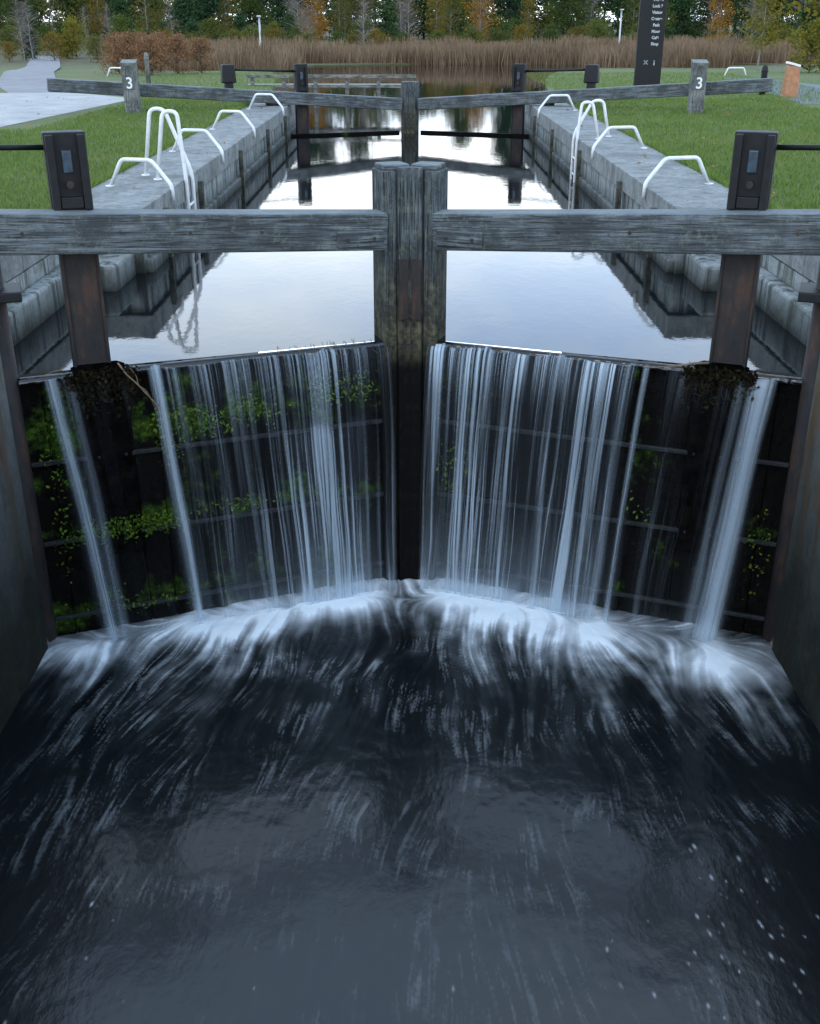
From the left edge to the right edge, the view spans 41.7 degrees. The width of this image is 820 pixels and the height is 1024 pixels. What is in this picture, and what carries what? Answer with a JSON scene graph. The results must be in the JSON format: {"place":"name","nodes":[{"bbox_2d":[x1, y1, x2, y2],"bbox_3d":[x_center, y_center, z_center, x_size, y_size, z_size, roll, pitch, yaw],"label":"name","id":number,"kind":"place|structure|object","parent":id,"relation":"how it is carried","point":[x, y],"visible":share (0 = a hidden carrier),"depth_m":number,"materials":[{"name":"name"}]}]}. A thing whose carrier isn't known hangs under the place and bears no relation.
{"place":"outdoors","nodes":[
{"label":"outdoors","id":0,"kind":"place"},
{"bbox_2d":[7,266,69,377],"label":"recess plinth","id":1,"kind":"structure","parent":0,"point":[42,301],"depth_m":10.45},
{"bbox_2d":[4,0,793,352],"label":"sky","id":2,"kind":"structure","parent":0,"point":[612,16],"materials":[{"name":"white"}]},
{"bbox_2d":[0,577,819,1023],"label":"lock chamber water","id":3,"kind":"structure","parent":0,"point":[404,801],"depth_m":7.69,"materials":[{"name":"black liquid"}]},
{"bbox_2d":[13,65,806,374],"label":"canal water","id":4,"kind":"structure","parent":0,"point":[179,306],"depth_m":12.17,"materials":[{"name":"black liquid"}]},
{"bbox_2d":[0,130,819,645],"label":"lock gate","id":5,"kind":"structure","parent":4,"relation":"in","point":[664,458],"depth_m":9.75,"materials":[{"name":"brown wood"}]},
{"bbox_2d":[39,367,778,612],"bbox_3d":[0.042,-0.169,9.932,6.429,2.195,1.282,0,25,0],"label":"moss","id":6,"kind":"object","parent":5,"relation":"attached to","point":[157,522],"visible":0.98,"depth_m":9.72,"materials":[{"name":"green plant"}]},
{"bbox_2d":[57,362,761,431],"bbox_3d":[-0.005,-0.967,9.166,5.885,0.601,0.343,0,25,0],"label":"debris","id":7,"kind":"object","parent":5,"relation":"attached to","point":[71,385],"visible":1,"depth_m":9.11,"materials":[{"name":"brown plant"}]},
{"bbox_2d":[17,341,802,640],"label":"waterfall","id":8,"kind":"structure","parent":5,"relation":"attached to","point":[707,628],"depth_m":9.85,"materials":[{"name":"liquid"}]},
{"bbox_2d":[47,64,772,136],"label":"lock gate","id":9,"kind":"structure","parent":4,"relation":"in","point":[409,103],"depth_m":26.60,"materials":[{"name":"grey wood"}]},
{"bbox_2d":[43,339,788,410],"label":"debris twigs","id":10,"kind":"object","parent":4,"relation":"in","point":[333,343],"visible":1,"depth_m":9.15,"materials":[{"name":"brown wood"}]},
{"bbox_2d":[0,21,819,208],"bbox_3d":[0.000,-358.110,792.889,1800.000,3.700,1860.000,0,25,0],"label":"ground","id":11,"kind":"structure","parent":0,"point":[82,68],"depth_m":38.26,"materials":[{"name":"green plant"}]},
{"bbox_2d":[0,356,47,732],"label":"chamber wall","id":12,"kind":"structure","parent":11,"relation":"on","point":[23,645],"depth_m":8.94,"materials":[{"name":"concrete"}]},
{"bbox_2d":[0,56,61,92],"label":"towpath","id":13,"kind":"structure","parent":11,"relation":"on","point":[32,76],"depth_m":41.49,"materials":[{"name":"grey concrete"}]},
{"bbox_2d":[6,255,59,291],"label":"recess wall","id":14,"kind":"structure","parent":11,"relation":"on","point":[35,272],"depth_m":10.90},
{"bbox_2d":[0,255,23,282],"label":"coping","id":15,"kind":"object","parent":14,"relation":"on","point":[11,266],"visible":0.56,"depth_m":10.14,"materials":[{"name":"stone"}]},
{"bbox_2d":[21,255,46,269],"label":"coping","id":16,"kind":"object","parent":14,"relation":"on","point":[28,261],"visible":0.14,"depth_m":10.68,"materials":[{"name":"stone"}]},
{"bbox_2d":[0,93,123,126],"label":"paved landing","id":17,"kind":"object","parent":11,"relation":"on","point":[20,107],"depth_m":27.82,"materials":[{"name":"concrete"}]},
{"bbox_2d":[53,12,92,58],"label":"yellow shrub","id":18,"kind":"object","parent":11,"relation":"on","point":[74,24],"visible":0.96,"depth_m":78.34,"materials":[{"name":"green plant"}]},
{"bbox_2d":[94,28,131,73],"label":"russet shrub","id":19,"kind":"object","parent":11,"relation":"on","point":[109,43],"visible":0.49,"depth_m":43.99,"materials":[{"name":"brown plant"}]},
{"bbox_2d":[107,67,120,75],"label":"hoop barrier","id":20,"kind":"object","parent":11,"relation":"on","point":[112,68],"visible":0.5,"depth_m":41.62,"materials":[{"name":"white metal"}]},
{"bbox_2d":[99,31,135,69],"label":"russet shrub","id":21,"kind":"object","parent":11,"relation":"on","point":[109,48],"visible":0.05,"depth_m":46.74,"materials":[{"name":"brown plant"}]},
{"bbox_2d":[103,13,138,65],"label":"shrub","id":22,"kind":"object","parent":11,"relation":"on","point":[119,20],"visible":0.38,"depth_m":52.78,"materials":[{"name":"green plant"}]},
{"bbox_2d":[99,29,149,74],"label":"russet shrub","id":23,"kind":"object","parent":11,"relation":"on","point":[121,50],"visible":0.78,"depth_m":42.56,"materials":[{"name":"brown plant"}]},
{"bbox_2d":[120,59,141,113],"bbox_3d":[-6.450,-9.818,24.929,0.360,1.197,0.275,0,25,0],"label":"lock number post","id":24,"kind":"object","parent":11,"relation":"on","point":[130,83],"visible":0.96,"depth_m":24.81,"materials":[{"name":"grey wood"}]},
{"bbox_2d":[126,31,167,71],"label":"russet shrub","id":25,"kind":"object","parent":11,"relation":"on","point":[141,33],"visible":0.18,"depth_m":46.66,"materials":[{"name":"brown plant"}]},
{"bbox_2d":[144,53,150,83],"bbox_3d":[-8.800,-14.823,36.105,0.179,1.050,0.179,0,25,0],"label":"wooden bollard","id":26,"kind":"object","parent":11,"relation":"on","point":[147,68],"visible":0.87,"depth_m":36.04,"materials":[{"name":"grey wood"}]},
{"bbox_2d":[127,32,179,74],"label":"russet shrub","id":27,"kind":"object","parent":11,"relation":"on","point":[152,47],"visible":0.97,"depth_m":42.17,"materials":[{"name":"brown plant"}]},
{"bbox_2d":[142,30,186,71],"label":"russet shrub","id":28,"kind":"object","parent":11,"relation":"on","point":[162,38],"visible":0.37,"depth_m":45.34,"materials":[{"name":"brown plant"}]},
{"bbox_2d":[153,30,199,73],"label":"russet shrub","id":29,"kind":"object","parent":11,"relation":"on","point":[174,39],"visible":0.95,"depth_m":43.09,"materials":[{"name":"brown plant"}]},
{"bbox_2d":[182,35,222,72],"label":"russet shrub","id":30,"kind":"object","parent":11,"relation":"on","point":[200,46],"visible":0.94,"depth_m":44.14,"materials":[{"name":"brown plant"}]},
{"bbox_2d":[0,0,426,61],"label":"shrub thicket","id":31,"kind":"object","parent":11,"relation":"on","point":[30,40],"visible":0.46,"depth_m":78.58,"materials":[{"name":"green plant"}]},
{"bbox_2d":[134,113,295,363],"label":"chamber wall","id":32,"kind":"structure","parent":11,"relation":"on","point":[218,183],"depth_m":18.34,"materials":[{"name":"concrete"}]},
{"bbox_2d":[98,254,145,365],"bbox_3d":[-3.400,-1.321,12.755,0.420,3.350,0.900,0,25,0],"label":"corner ledge","id":33,"kind":"object","parent":32,"relation":"attached to","point":[118,272],"visible":0.13,"depth_m":11.88,"materials":[{"name":"concrete"}]},
{"bbox_2d":[91,183,180,208],"bbox_3d":[-3.540,-3.748,13.227,1.020,0.280,2.165,0,25,0],"label":"coping","id":34,"kind":"object","parent":32,"relation":"on","point":[137,196],"visible":0.49,"depth_m":13.25,"materials":[{"name":"concrete"}]},
{"bbox_2d":[105,157,174,200],"bbox_3d":[-3.445,-4.249,13.718,0.966,0.506,0.108,6,25,13],"label":"grab hoop","id":35,"kind":"object","parent":34,"relation":"on","point":[152,162],"visible":0.96,"depth_m":13.61,"materials":[{"name":"white paint"}]},
{"bbox_2d":[103,164,206,203],"bbox_3d":[-3.540,-4.625,15.147,1.020,0.280,2.033,0,25,0],"label":"coping","id":36,"kind":"object","parent":32,"relation":"on","point":[173,173],"visible":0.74,"depth_m":15.01,"materials":[{"name":"stone"}]},
{"bbox_2d":[141,107,196,208],"bbox_3d":[-3.334,-4.106,14.836,0.719,2.736,0.550,0,25,0],"label":"lock ladder","id":37,"kind":"object","parent":36,"relation":"attached to","point":[179,142],"visible":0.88,"depth_m":14.47,"materials":[{"name":"white metal"}]},
{"bbox_2d":[139,148,228,182],"bbox_3d":[-3.540,-5.492,17.050,1.020,0.280,2.126,0,25,0],"label":"coping","id":38,"kind":"object","parent":32,"relation":"on","point":[211,160],"visible":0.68,"depth_m":16.89,"materials":[{"name":"concrete"}]},
{"bbox_2d":[169,128,223,162],"bbox_3d":[-3.445,-5.912,17.356,0.966,0.506,0.108,6,25,13],"label":"grab hoop","id":39,"kind":"object","parent":38,"relation":"on","point":[215,142],"visible":0.89,"depth_m":17.24,"materials":[{"name":"white paint"}]},
{"bbox_2d":[169,138,243,164],"bbox_3d":[-3.540,-6.305,18.827,1.020,0.280,1.759,0,25,0],"label":"coping","id":40,"kind":"object","parent":32,"relation":"on","point":[233,145],"visible":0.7,"depth_m":18.71,"materials":[{"name":"stone"}]},
{"bbox_2d":[146,123,295,362],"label":"plinth","id":41,"kind":"structure","parent":32,"relation":"attached to","point":[154,262],"depth_m":18.07,"materials":[{"name":"concrete"}]},
{"bbox_2d":[163,207,182,360],"bbox_3d":[-3.000,-2.378,13.866,0.070,3.000,0.100,0,25,0],"label":"fender","id":42,"kind":"object","parent":41,"relation":"attached to","point":[171,254],"visible":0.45,"depth_m":13.44,"materials":[{"name":"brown wood"}]},
{"bbox_2d":[198,180,216,357],"bbox_3d":[-3.000,-3.376,16.049,0.070,3.000,0.100,0,25,0],"label":"fender","id":43,"kind":"object","parent":41,"relation":"attached to","point":[201,194],"visible":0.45,"depth_m":15.47,"materials":[{"name":"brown wood"}]},
{"bbox_2d":[238,150,244,185],"bbox_3d":[-3.000,-5.039,19.687,0.070,3.000,0.100,0,25,0],"label":"fender","id":44,"kind":"object","parent":41,"relation":"attached to","point":[241,165],"visible":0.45,"depth_m":19.14,"materials":[{"name":"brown wood"}]},
{"bbox_2d":[266,129,270,158],"bbox_3d":[-3.000,-6.701,23.325,0.070,3.000,0.100,0,25,0],"label":"fender","id":45,"kind":"object","parent":41,"relation":"attached to","point":[268,142],"visible":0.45,"depth_m":22.77,"materials":[{"name":"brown wood"}]},
{"bbox_2d":[284,116,287,141],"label":"fender","id":46,"kind":"object","parent":41,"relation":"attached to","point":[285,128],"visible":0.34,"depth_m":25.96,"materials":[{"name":"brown wood"}]},
{"bbox_2d":[188,129,256,152],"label":"coping","id":47,"kind":"object","parent":32,"relation":"on","point":[249,140],"visible":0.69,"depth_m":20.28,"materials":[{"name":"concrete"}]},
{"bbox_2d":[210,110,255,137],"bbox_3d":[-3.445,-7.533,20.903,0.966,0.506,0.108,6,25,13],"label":"grab hoop","id":48,"kind":"object","parent":47,"relation":"on","point":[235,111],"visible":1,"depth_m":20.79,"materials":[{"name":"white paint"}]},
{"bbox_2d":[205,119,268,142],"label":"coping","id":49,"kind":"object","parent":32,"relation":"on","point":[261,126],"visible":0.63,"depth_m":22.02,"materials":[{"name":"concrete"}]},
{"bbox_2d":[225,112,280,131],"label":"coping","id":50,"kind":"object","parent":32,"relation":"on","point":[273,118],"visible":0.49,"depth_m":24.10,"materials":[{"name":"stone"}]},
{"bbox_2d":[240,105,289,122],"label":"coping","id":51,"kind":"object","parent":32,"relation":"on","point":[264,108],"visible":0.5,"depth_m":25.97,"materials":[{"name":"stone"}]},
{"bbox_2d":[248,93,283,115],"bbox_3d":[-3.445,-9.694,25.632,0.966,0.506,0.108,6,25,13],"label":"grab hoop","id":52,"kind":"object","parent":51,"relation":"on","point":[269,94],"visible":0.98,"depth_m":25.52,"materials":[{"name":"white paint"}]},
{"bbox_2d":[252,103,294,115],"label":"coping","id":53,"kind":"object","parent":32,"relation":"on","point":[291,109],"visible":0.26,"depth_m":27.48,"materials":[{"name":"stone"}]},
{"bbox_2d":[256,15,260,43],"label":"street lamp","id":54,"kind":"object","parent":11,"relation":"on","point":[258,16],"visible":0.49,"depth_m":60.19,"materials":[{"name":"metal"}]},
{"bbox_2d":[292,0,335,44],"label":"birch tree","id":55,"kind":"object","parent":11,"relation":"on","point":[316,20],"visible":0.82,"depth_m":90.77,"materials":[{"name":"orange plant"}]},
{"bbox_2d":[246,75,415,108],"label":"timber jetty","id":56,"kind":"object","parent":11,"relation":"on","point":[316,86],"visible":0.48,"depth_m":35.55,"materials":[{"name":"grey wood"}]},
{"bbox_2d":[0,0,819,54],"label":"distant woodland","id":57,"kind":"object","parent":11,"relation":"on","point":[520,20],"visible":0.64,"depth_m":125.92,"materials":[{"name":"green plant"}]},
{"bbox_2d":[31,102,792,208],"bbox_3d":[-0.002,-6.548,18.961,8.644,0.150,22.135,0,25,0],"label":"grass fringe","id":58,"kind":"object","parent":11,"relation":"on","point":[629,132],"depth_m":16.95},
{"bbox_2d":[138,32,819,74],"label":"reed bed","id":59,"kind":"object","parent":11,"relation":"on","point":[683,51],"visible":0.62,"depth_m":70.74,"materials":[{"name":"brown plant"}]},
{"bbox_2d":[459,0,503,42],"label":"birch tree","id":60,"kind":"object","parent":11,"relation":"on","point":[475,14],"visible":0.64,"depth_m":90.58,"materials":[{"name":"orange plant"}]},
{"bbox_2d":[524,113,685,363],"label":"chamber wall","id":61,"kind":"structure","parent":11,"relation":"on","point":[602,184],"depth_m":17.85,"materials":[{"name":"concrete"}]},
{"bbox_2d":[528,103,576,118],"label":"coping","id":62,"kind":"object","parent":61,"relation":"on","point":[532,108],"visible":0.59,"depth_m":26.59,"materials":[{"name":"concrete"}]},
{"bbox_2d":[536,109,588,127],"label":"coping","id":63,"kind":"object","parent":61,"relation":"on","point":[541,119],"visible":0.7,"depth_m":24.90,"materials":[{"name":"concrete"}]},
{"bbox_2d":[532,116,535,141],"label":"fender","id":64,"kind":"object","parent":63,"relation":"hanging from","point":[534,128],"visible":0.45,"depth_m":25.96,"materials":[{"name":"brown wood"}]},
{"bbox_2d":[537,94,577,117],"bbox_3d":[3.466,-9.528,25.268,1.005,0.506,0.108,-6,25,-13],"label":"grab hoop","id":65,"kind":"object","parent":63,"relation":"on","point":[556,95],"visible":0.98,"depth_m":25.16,"materials":[{"name":"white paint"}]},
{"bbox_2d":[545,116,603,136],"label":"coping","id":66,"kind":"object","parent":61,"relation":"on","point":[551,122],"visible":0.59,"depth_m":23.16,"materials":[{"name":"concrete"}]},
{"bbox_2d":[549,129,553,158],"bbox_3d":[3.000,-6.701,23.325,0.070,3.000,0.100,0,25,0],"label":"fender","id":67,"kind":"object","parent":66,"relation":"hanging from","point":[551,142],"visible":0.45,"depth_m":22.77,"materials":[{"name":"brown wood"}]},
{"bbox_2d":[556,123,617,145],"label":"coping","id":68,"kind":"object","parent":61,"relation":"on","point":[562,129],"visible":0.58,"depth_m":21.55,"materials":[{"name":"concrete"}]},
{"bbox_2d":[524,123,673,362],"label":"plinth","id":69,"kind":"structure","parent":61,"relation":"attached to","point":[665,262],"depth_m":17.87,"materials":[{"name":"concrete"}]},
{"bbox_2d":[567,131,635,151],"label":"coping","id":70,"kind":"object","parent":61,"relation":"on","point":[591,136],"visible":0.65,"depth_m":19.94,"materials":[{"name":"concrete"}]},
{"bbox_2d":[570,99,611,181],"bbox_3d":[3.334,-6.241,19.797,0.719,2.495,0.550,0,25,0],"label":"lock ladder","id":71,"kind":"object","parent":70,"relation":"attached to","point":[576,135],"visible":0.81,"depth_m":19.49,"materials":[{"name":"white metal"}]},
{"bbox_2d":[580,141,657,168],"bbox_3d":[3.540,-6.103,18.392,1.020,0.280,1.725,0,25,0],"label":"coping","id":72,"kind":"object","parent":61,"relation":"on","point":[614,146],"visible":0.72,"depth_m":18.23,"materials":[{"name":"concrete"}]},
{"bbox_2d":[575,150,581,185],"bbox_3d":[3.000,-5.039,19.687,0.070,3.000,0.100,0,25,0],"label":"fender","id":73,"kind":"object","parent":72,"relation":"hanging from","point":[578,165],"visible":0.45,"depth_m":19.14,"materials":[{"name":"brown wood"}]},
{"bbox_2d":[591,125,646,158],"bbox_3d":[3.466,-6.119,17.810,1.005,0.506,0.108,-6,25,-13],"label":"grab hoop","id":74,"kind":"object","parent":72,"relation":"on","point":[634,128],"visible":1,"depth_m":17.70,"materials":[{"name":"white paint"}]},
{"bbox_2d":[595,152,684,185],"bbox_3d":[3.540,-5.340,16.720,1.020,0.280,1.927,0,25,0],"label":"coping","id":75,"kind":"object","parent":61,"relation":"on","point":[607,164],"visible":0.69,"depth_m":16.66,"materials":[{"name":"stone"}]},
{"bbox_2d":[616,166,722,208],"bbox_3d":[3.540,-4.479,14.824,1.020,0.280,2.213,0,25,0],"label":"coping","id":76,"kind":"object","parent":61,"relation":"on","point":[632,178],"visible":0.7,"depth_m":14.70,"materials":[{"name":"concrete"}]},
{"bbox_2d":[603,180,621,357],"bbox_3d":[3.000,-3.376,16.049,0.070,3.000,0.100,0,25,0],"label":"fender","id":77,"kind":"object","parent":76,"relation":"hanging from","point":[618,194],"visible":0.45,"depth_m":15.47,"materials":[{"name":"brown wood"}]},
{"bbox_2d":[642,155,713,197],"bbox_3d":[3.466,-4.332,13.899,1.005,0.506,0.108,-6,25,-13],"label":"grab hoop","id":78,"kind":"object","parent":76,"relation":"on","point":[664,160],"visible":0.98,"depth_m":13.79,"materials":[{"name":"white paint"}]},
{"bbox_2d":[646,187,728,208],"bbox_3d":[3.540,-3.658,13.024,1.020,0.280,1.720,0,25,0],"label":"coping","id":79,"kind":"object","parent":61,"relation":"on","point":[679,197],"visible":0.29,"depth_m":13.09,"materials":[{"name":"concrete"}]},
{"bbox_2d":[637,207,656,360],"bbox_3d":[3.000,-2.378,13.866,0.070,3.000,0.100,0,25,0],"label":"fender","id":80,"kind":"object","parent":79,"relation":"hanging from","point":[648,254],"visible":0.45,"depth_m":13.44,"materials":[{"name":"brown wood"}]},
{"bbox_2d":[674,254,721,366],"bbox_3d":[3.400,-1.321,12.755,0.420,3.350,0.900,0,25,0],"label":"corner ledge","id":81,"kind":"object","parent":61,"relation":"attached to","point":[701,272],"visible":0.13,"depth_m":11.88,"materials":[{"name":"concrete"}]},
{"bbox_2d":[618,9,623,42],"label":"street lamp","id":82,"kind":"object","parent":11,"relation":"on","point":[620,25],"visible":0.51,"depth_m":74.69,"materials":[{"name":"metal"}]},
{"bbox_2d":[633,0,666,85],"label":"information totem sign","id":83,"kind":"object","parent":11,"relation":"on","point":[650,39],"visible":1,"depth_m":32.02,"materials":[{"name":"black metal"}]},
{"bbox_2d":[687,59,708,113],"bbox_3d":[6.650,-9.818,24.929,0.360,1.197,0.275,0,25,0],"label":"lock number post","id":84,"kind":"object","parent":11,"relation":"on","point":[697,85],"visible":0.98,"depth_m":24.80,"materials":[{"name":"grey wood"}]},
{"bbox_2d":[700,0,741,40],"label":"birch tree","id":85,"kind":"object","parent":11,"relation":"on","point":[719,21],"visible":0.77,"depth_m":83.42,"materials":[{"name":"orange plant"}]},
{"bbox_2d":[724,67,746,75],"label":"hoop barrier","id":86,"kind":"object","parent":11,"relation":"on","point":[743,68],"visible":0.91,"depth_m":41.62,"materials":[{"name":"white metal"}]},
{"bbox_2d":[759,65,768,94],"bbox_3d":[10.250,-12.488,31.235,0.202,0.850,0.202,0,25,0],"label":"bollard","id":87,"kind":"object","parent":11,"relation":"on","point":[764,71],"visible":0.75,"depth_m":31.08,"materials":[{"name":"black paint"}]},
{"bbox_2d":[729,0,801,69],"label":"birch tree","id":88,"kind":"object","parent":11,"relation":"on","point":[772,35],"visible":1,"depth_m":56.37,"materials":[{"name":"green plant"}]},
{"bbox_2d":[725,77,819,103],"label":"footpath","id":89,"kind":"structure","parent":11,"relation":"on","point":[808,89],"depth_m":32.84,"materials":[{"name":"grey concrete"}]},
{"bbox_2d":[780,61,800,96],"bbox_3d":[10.750,-12.184,30.385,0.418,0.955,0.299,0,25,0],"label":"timber marker post","id":90,"kind":"object","parent":89,"relation":"on","point":[790,85],"visible":0.91,"depth_m":30.29,"materials":[{"name":"orange wood"}]},
{"bbox_2d":[760,255,813,291],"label":"recess wall","id":91,"kind":"structure","parent":11,"relation":"on","point":[784,272],"depth_m":10.90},
{"bbox_2d":[773,255,805,274],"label":"coping","id":92,"kind":"object","parent":91,"relation":"on","point":[796,262],"visible":0.14,"depth_m":10.54,"materials":[{"name":"concrete"}]},
{"bbox_2d":[803,255,819,282],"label":"coping","id":93,"kind":"object","parent":91,"relation":"on","point":[811,267],"visible":0.6,"depth_m":10.09,"materials":[{"name":"concrete"}]},
{"bbox_2d":[772,356,819,732],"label":"chamber wall","id":94,"kind":"structure","parent":11,"relation":"on","point":[796,646],"depth_m":8.94,"materials":[{"name":"concrete"}]},
{"bbox_2d":[782,17,819,72],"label":"autumn shrub","id":95,"kind":"object","parent":11,"relation":"on","point":[814,31],"visible":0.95,"depth_m":44.80,"materials":[{"name":"green plant"}]},
{"bbox_2d":[782,0,819,62],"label":"autumn tree","id":96,"kind":"object","parent":11,"relation":"on","point":[806,8],"visible":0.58,"depth_m":45.41,"materials":[{"name":"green plant"}]},
{"bbox_2d":[750,266,812,377],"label":"recess plinth","id":97,"kind":"structure","parent":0,"point":[777,301],"depth_m":10.45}
]}

